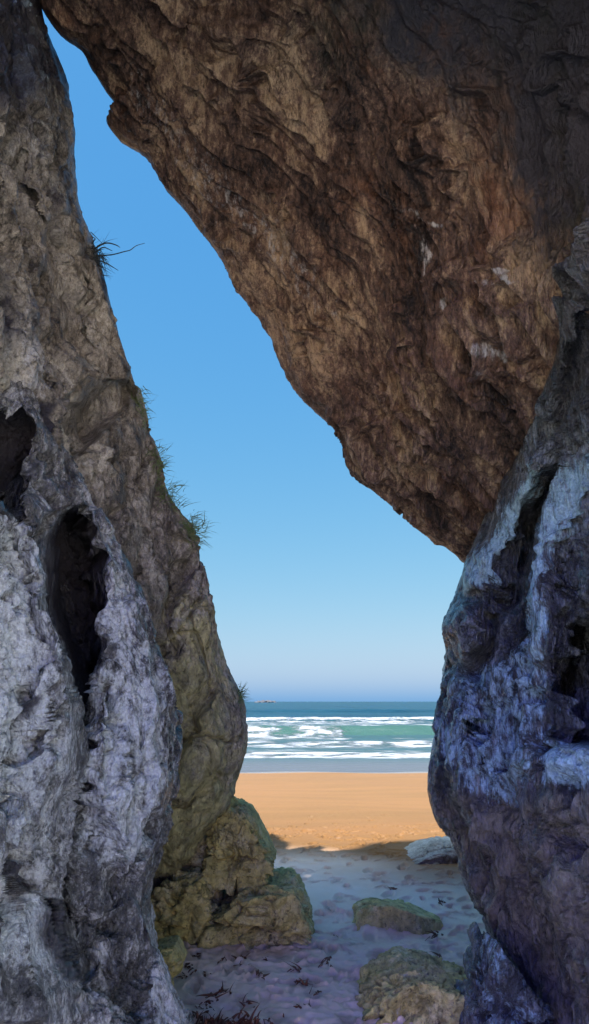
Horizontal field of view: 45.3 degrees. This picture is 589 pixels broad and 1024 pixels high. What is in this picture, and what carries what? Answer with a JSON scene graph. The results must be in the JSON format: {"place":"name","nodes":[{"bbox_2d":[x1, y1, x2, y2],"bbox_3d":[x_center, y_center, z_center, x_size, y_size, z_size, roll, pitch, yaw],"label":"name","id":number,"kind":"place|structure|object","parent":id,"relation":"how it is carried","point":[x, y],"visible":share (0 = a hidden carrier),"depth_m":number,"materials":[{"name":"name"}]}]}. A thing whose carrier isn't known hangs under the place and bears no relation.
{"place":"outdoors","nodes":[
{"label":"outdoors","id":0,"kind":"place"},
{"bbox_2d":[0,380,193,1023],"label":"cave wall","id":1,"kind":"structure","parent":0,"point":[89,780],"depth_m":3.08,"materials":[{"name":"grey stone"}]},
{"bbox_2d":[0,0,247,888],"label":"cliff","id":2,"kind":"structure","parent":0,"point":[63,357],"depth_m":4.96,"materials":[{"name":"grey stone"}]},
{"bbox_2d":[86,230,144,280],"bbox_3d":[-1.447,-2.019,5.576,0.567,0.472,0.397,0,-15,0],"label":"grass tuft","id":3,"kind":"object","parent":2,"relation":"attached to","point":[96,250],"visible":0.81,"depth_m":5.55,"materials":[{"name":"green plant"}]},
{"bbox_2d":[131,386,157,431],"bbox_3d":[-1.146,-0.748,5.416,0.278,0.474,0.301,-12,-19,37],"label":"grass tuft","id":4,"kind":"object","parent":2,"relation":"attached to","point":[139,404],"visible":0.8,"depth_m":5.42,"materials":[{"name":"green plant"}]},
{"bbox_2d":[146,439,176,481],"bbox_3d":[-1.014,-0.342,5.322,0.252,0.441,0.330,0,-15,0],"label":"grass tuft","id":5,"kind":"object","parent":2,"relation":"attached to","point":[160,468],"visible":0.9,"depth_m":5.32,"materials":[{"name":"green plant"}]},
{"bbox_2d":[154,476,196,517],"bbox_3d":[-0.942,-0.111,5.327,0.388,0.400,0.331,-6,-16,21],"label":"grass tuft","id":6,"kind":"object","parent":2,"relation":"on","point":[172,489],"visible":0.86,"depth_m":5.30,"materials":[{"name":"green plant"}]},
{"bbox_2d":[178,505,217,550],"bbox_3d":[-0.763,0.129,5.314,0.427,0.354,0.345,0,-15,0],"label":"grass tuft","id":7,"kind":"object","parent":2,"relation":"on","point":[194,526],"visible":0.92,"depth_m":5.30,"materials":[{"name":"green plant"}]},
{"bbox_2d":[236,682,252,717],"bbox_3d":[-0.417,1.445,5.385,0.198,0.304,0.294,6,-16,-21],"label":"grass tuft","id":8,"kind":"object","parent":2,"relation":"attached to","point":[241,692],"visible":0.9,"depth_m":5.39,"materials":[{"name":"green plant"}]},
{"bbox_2d":[42,10,463,701],"label":"sky","id":9,"kind":"structure","parent":0,"point":[321,591],"materials":[{"name":"blue"}]},
{"bbox_2d":[157,771,485,1023],"bbox_3d":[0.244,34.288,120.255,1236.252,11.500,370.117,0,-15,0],"label":"beach","id":10,"kind":"structure","parent":0,"point":[341,841],"depth_m":6.40,"materials":[{"name":"sand"}]},
{"bbox_2d":[158,935,186,985],"bbox_3d":[-0.738,2.644,4.096,0.192,0.250,0.335,0,-15,0],"label":"boulder","id":11,"kind":"object","parent":10,"relation":"on","point":[173,950],"visible":0.36,"depth_m":4.09,"materials":[{"name":"stone"}]},
{"bbox_2d":[150,866,217,944],"bbox_3d":[-0.851,2.985,5.275,0.582,0.621,0.845,0,-15,0],"label":"boulder","id":12,"kind":"object","parent":10,"relation":"on","point":[185,906],"visible":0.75,"depth_m":4.95,"materials":[{"name":"stone"}]},
{"bbox_2d":[181,833,224,905],"bbox_3d":[-0.948,2.917,5.839,0.841,0.722,0.930,0,-15,0],"label":"boulder","id":13,"kind":"object","parent":10,"relation":"on","point":[196,859],"visible":0.02,"depth_m":5.45,"materials":[{"name":"stone"}]},
{"bbox_2d":[199,999,212,1004],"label":"seaweed scrap","id":14,"kind":"object","parent":10,"relation":"on","point":[208,1001],"visible":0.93,"depth_m":3.96,"materials":[{"name":"brown plant"}]},
{"bbox_2d":[197,991,229,1000],"bbox_3d":[-0.450,2.795,4.021,0.212,0.105,0.088,9,-18,-31],"label":"seaweed scrap","id":15,"kind":"object","parent":10,"relation":"on","point":[211,994],"visible":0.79,"depth_m":4.03,"materials":[{"name":"brown plant"}]},
{"bbox_2d":[219,982,233,993],"bbox_3d":[-0.397,2.768,4.082,0.094,0.085,0.075,-6,-16,21],"label":"seaweed scrap","id":16,"kind":"object","parent":10,"relation":"on","point":[221,989],"visible":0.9,"depth_m":4.08,"materials":[{"name":"brown plant"}]},
{"bbox_2d":[192,1005,283,1023],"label":"seaweed clump","id":17,"kind":"object","parent":10,"relation":"on","point":[217,1020],"visible":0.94,"depth_m":3.67,"materials":[{"name":"brown plant"}]},
{"bbox_2d":[239,995,258,1006],"bbox_3d":[-0.252,2.756,3.931,0.115,0.144,0.118,0,-15,0],"label":"seaweed scrap","id":18,"kind":"object","parent":10,"relation":"on","point":[248,1001],"visible":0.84,"depth_m":3.94,"materials":[{"name":"brown plant"}]},
{"bbox_2d":[197,867,314,949],"bbox_3d":[-0.254,3.079,5.292,0.875,0.643,1.020,0,-15,0],"label":"boulder","id":19,"kind":"object","parent":10,"relation":"on","point":[277,910],"visible":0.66,"depth_m":4.91,"materials":[{"name":"stone"}]},
{"bbox_2d":[201,796,276,895],"bbox_3d":[-0.448,2.603,5.559,0.609,0.647,0.767,0,-15,0],"label":"boulder","id":20,"kind":"object","parent":19,"relation":"on","point":[240,853],"visible":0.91,"depth_m":5.26,"materials":[{"name":"brown stone"}]},
{"bbox_2d":[255,969,269,979],"bbox_3d":[-0.204,2.853,4.317,0.089,0.078,0.103,-5,-16,18],"label":"seaweed scrap","id":21,"kind":"object","parent":10,"relation":"on","point":[258,973],"visible":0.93,"depth_m":4.31,"materials":[{"name":"brown plant"}]},
{"bbox_2d":[284,961,301,971],"bbox_3d":[-0.017,2.906,4.456,0.139,0.120,0.166,0,-15,0],"label":"seaweed scrap","id":22,"kind":"object","parent":10,"relation":"on","point":[299,968],"visible":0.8,"depth_m":4.46,"materials":[{"name":"brown plant"}]},
{"bbox_2d":[294,978,312,985],"bbox_3d":[0.045,2.829,4.229,0.128,0.081,0.068,-10,-18,34],"label":"seaweed scrap","id":23,"kind":"object","parent":10,"relation":"on","point":[306,983],"visible":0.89,"depth_m":4.21,"materials":[{"name":"brown plant"}]},
{"bbox_2d":[321,956,331,963],"bbox_3d":[0.200,2.971,4.633,0.087,0.074,0.122,-2,-15,8],"label":"seaweed scrap","id":24,"kind":"object","parent":10,"relation":"on","point":[327,958],"visible":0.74,"depth_m":4.63,"materials":[{"name":"brown plant"}]},
{"bbox_2d":[351,897,442,934],"bbox_3d":[0.804,3.236,5.544,0.723,0.332,0.402,0,-15,0],"label":"boulder","id":25,"kind":"object","parent":10,"relation":"on","point":[397,915],"visible":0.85,"depth_m":5.43,"materials":[{"name":"grey stone"}]},
{"bbox_2d":[355,946,466,1023],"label":"boulder","id":26,"kind":"object","parent":10,"relation":"on","point":[414,985],"visible":0.85,"depth_m":3.86,"materials":[{"name":"brown stone"}]},
{"bbox_2d":[405,836,457,864],"bbox_3d":[1.770,3.874,7.913,1.088,0.341,0.965,0,-15,0],"label":"boulder","id":27,"kind":"object","parent":10,"relation":"on","point":[436,850],"visible":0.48,"depth_m":7.77,"materials":[{"name":"grey stone"}]},
{"bbox_2d":[425,930,442,940],"bbox_3d":[1.009,3.192,5.266,0.243,0.106,0.096,6,-16,-22],"label":"seaweed scrap","id":28,"kind":"object","parent":10,"relation":"on","point":[434,934],"visible":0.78,"depth_m":5.28,"materials":[{"name":"brown plant"}]},
{"bbox_2d":[454,921,554,1023],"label":"boulder","id":29,"kind":"object","parent":10,"relation":"on","point":[493,988],"visible":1,"depth_m":3.43,"materials":[{"name":"grey stone"}]},
{"bbox_2d":[240,702,436,772],"bbox_3d":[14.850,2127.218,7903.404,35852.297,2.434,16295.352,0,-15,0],"label":"sea","id":30,"kind":"structure","parent":0,"point":[365,737],"depth_m":74.01,"materials":[{"name":"liquid"}]},
{"bbox_2d":[254,700,276,702],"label":"skerry","id":31,"kind":"structure","parent":30,"relation":"in","point":[266,701],"depth_m":2498.25,"materials":[{"name":"grey stone"}]},
{"bbox_2d":[427,210,588,1023],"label":"cave wall","id":32,"kind":"structure","parent":0,"point":[508,782],"depth_m":3.83,"materials":[{"name":"grey stone"}]},
{"bbox_2d":[39,0,588,562],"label":"cave roof","id":33,"kind":"structure","parent":32,"relation":"on","point":[383,204],"depth_m":4.86,"materials":[{"name":"brown stone"}]}
]}

